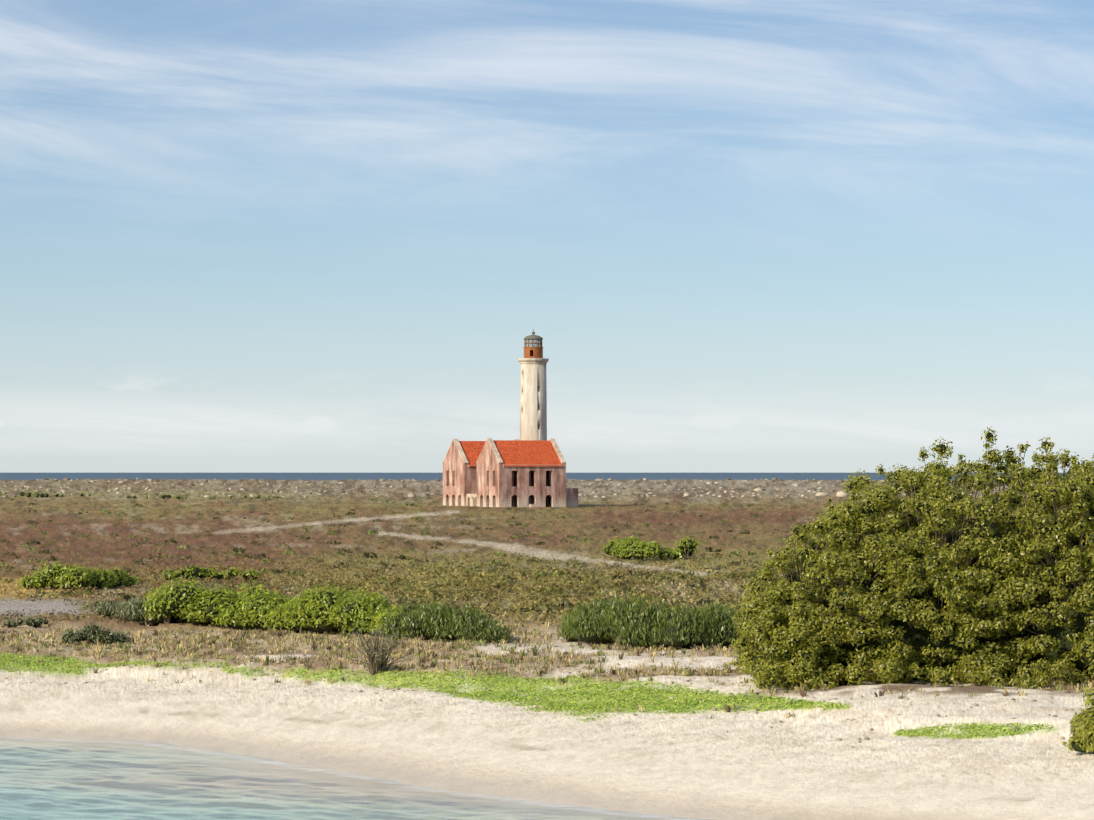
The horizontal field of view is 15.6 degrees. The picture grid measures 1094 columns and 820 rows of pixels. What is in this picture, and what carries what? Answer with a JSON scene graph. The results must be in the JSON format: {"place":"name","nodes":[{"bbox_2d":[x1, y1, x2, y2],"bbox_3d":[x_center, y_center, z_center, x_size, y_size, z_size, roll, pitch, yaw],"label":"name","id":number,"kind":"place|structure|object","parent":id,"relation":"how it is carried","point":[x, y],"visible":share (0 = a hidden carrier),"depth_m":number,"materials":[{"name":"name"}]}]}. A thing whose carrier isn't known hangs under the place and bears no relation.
{"place":"outdoors","nodes":[
{"label":"outdoors","id":0,"kind":"place"},
{"bbox_2d":[0,737,711,819],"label":"sea water","id":1,"kind":"structure","parent":0,"point":[53,779],"depth_m":86.32,"materials":[{"name":"blue liquid"}]},
{"bbox_2d":[0,473,1067,480],"bbox_3d":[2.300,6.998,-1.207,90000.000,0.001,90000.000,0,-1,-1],"label":"sea","id":2,"kind":"structure","parent":0,"point":[434,476],"depth_m":6166.11,"materials":[{"name":"blue liquid"}]},
{"bbox_2d":[0,479,1093,819],"bbox_3d":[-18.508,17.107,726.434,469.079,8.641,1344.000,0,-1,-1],"label":"island terrain","id":3,"kind":"structure","parent":0,"point":[800,765],"depth_m":106.73,"materials":[{"name":"beige sand"}]},
{"bbox_2d":[2,615,48,627],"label":"bush","id":4,"kind":"object","parent":3,"relation":"on","point":[30,621],"visible":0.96,"depth_m":134.77,"materials":[{"name":"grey plant"}]},
{"bbox_2d":[0,491,90,496],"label":"shrub","id":5,"kind":"object","parent":3,"relation":"on","point":[34,494],"visible":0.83,"depth_m":550.39,"materials":[{"name":"green plant"}]},
{"bbox_2d":[17,561,139,589],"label":"shrub","id":6,"kind":"object","parent":3,"relation":"on","point":[55,577],"visible":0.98,"depth_m":172.53,"materials":[{"name":"green plant"}]},
{"bbox_2d":[57,622,130,644],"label":"bush","id":7,"kind":"object","parent":3,"relation":"on","point":[92,634],"visible":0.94,"depth_m":124.44,"materials":[{"name":"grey plant"}]},
{"bbox_2d":[93,595,170,626],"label":"shrub","id":8,"kind":"object","parent":3,"relation":"on","point":[131,611],"visible":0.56,"depth_m":136.48,"materials":[{"name":"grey plant"}]},
{"bbox_2d":[127,493,269,498],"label":"shrub","id":9,"kind":"object","parent":3,"relation":"on","point":[163,496],"visible":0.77,"depth_m":527.75,"materials":[{"name":"green plant"}]},
{"bbox_2d":[160,564,260,580],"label":"bush","id":10,"kind":"object","parent":3,"relation":"on","point":[196,572],"visible":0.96,"depth_m":184.99,"materials":[{"name":"green plant"}]},
{"bbox_2d":[141,577,413,636],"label":"shrub","id":11,"kind":"object","parent":3,"relation":"on","point":[321,610],"visible":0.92,"depth_m":133.41,"materials":[{"name":"green plant"}]},
{"bbox_2d":[347,624,414,674],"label":"twiggy shrub","id":12,"kind":"object","parent":3,"relation":"on","point":[378,664],"visible":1,"depth_m":112.85,"materials":[{"name":"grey plant"}]},
{"bbox_2d":[0,508,814,682],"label":"dry grass","id":13,"kind":"structure","parent":3,"relation":"on","point":[730,597],"depth_m":171.86,"materials":[{"name":"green plant"}]},
{"bbox_2d":[380,600,512,642],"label":"shrub","id":14,"kind":"object","parent":3,"relation":"on","point":[437,621],"visible":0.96,"depth_m":125.44,"materials":[{"name":"green plant"}]},
{"bbox_2d":[0,487,980,614],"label":"dark low shrub","id":15,"kind":"object","parent":3,"relation":"on","point":[367,555],"visible":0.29,"depth_m":221.84,"materials":[{"name":"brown plant"}]},
{"bbox_2d":[442,329,577,506],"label":"lighthouse","id":16,"kind":"object","parent":3,"relation":"on","point":[527,468],"visible":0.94,"depth_m":454.06,"materials":[{"name":"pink paint"}]},
{"bbox_2d":[0,478,1027,497],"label":"rocks","id":17,"kind":"object","parent":3,"relation":"on","point":[841,493],"visible":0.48,"depth_m":645.16,"materials":[{"name":"stone"}]},
{"bbox_2d":[0,653,1056,739],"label":"green ground cover","id":18,"kind":"object","parent":3,"relation":"on","point":[599,705],"visible":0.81,"depth_m":104.24,"materials":[{"name":"green plant"}]},
{"bbox_2d":[3,656,1073,747],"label":"beach stones","id":19,"kind":"object","parent":3,"relation":"on","point":[836,739],"visible":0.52,"depth_m":98.82,"materials":[{"name":"grey stone"}]},
{"bbox_2d":[0,621,1093,718],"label":"dry grass tufts","id":20,"kind":"object","parent":3,"relation":"on","point":[229,639],"visible":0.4,"depth_m":118.84,"materials":[{"name":"beige plant"}]},
{"bbox_2d":[599,535,701,559],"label":"shrub","id":21,"kind":"object","parent":3,"relation":"on","point":[629,548],"visible":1,"depth_m":219.94,"materials":[{"name":"green plant"}]},
{"bbox_2d":[557,591,747,648],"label":"shrub","id":22,"kind":"object","parent":3,"relation":"on","point":[633,624],"visible":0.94,"depth_m":120.74,"materials":[{"name":"green plant"}]},
{"bbox_2d":[729,426,1093,690],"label":"bush","id":23,"kind":"object","parent":3,"relation":"on","point":[936,594],"visible":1,"depth_m":102.77,"materials":[{"name":"green plant"}]},
{"bbox_2d":[1062,687,1093,753],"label":"shrub","id":24,"kind":"object","parent":3,"relation":"on","point":[1081,739],"visible":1,"depth_m":84.99,"materials":[{"name":"green plant"}]},
{"bbox_2d":[0,0,1093,472],"label":"sky","id":25,"kind":"structure","parent":0,"point":[237,236],"materials":[{"name":"blue"}]}
]}

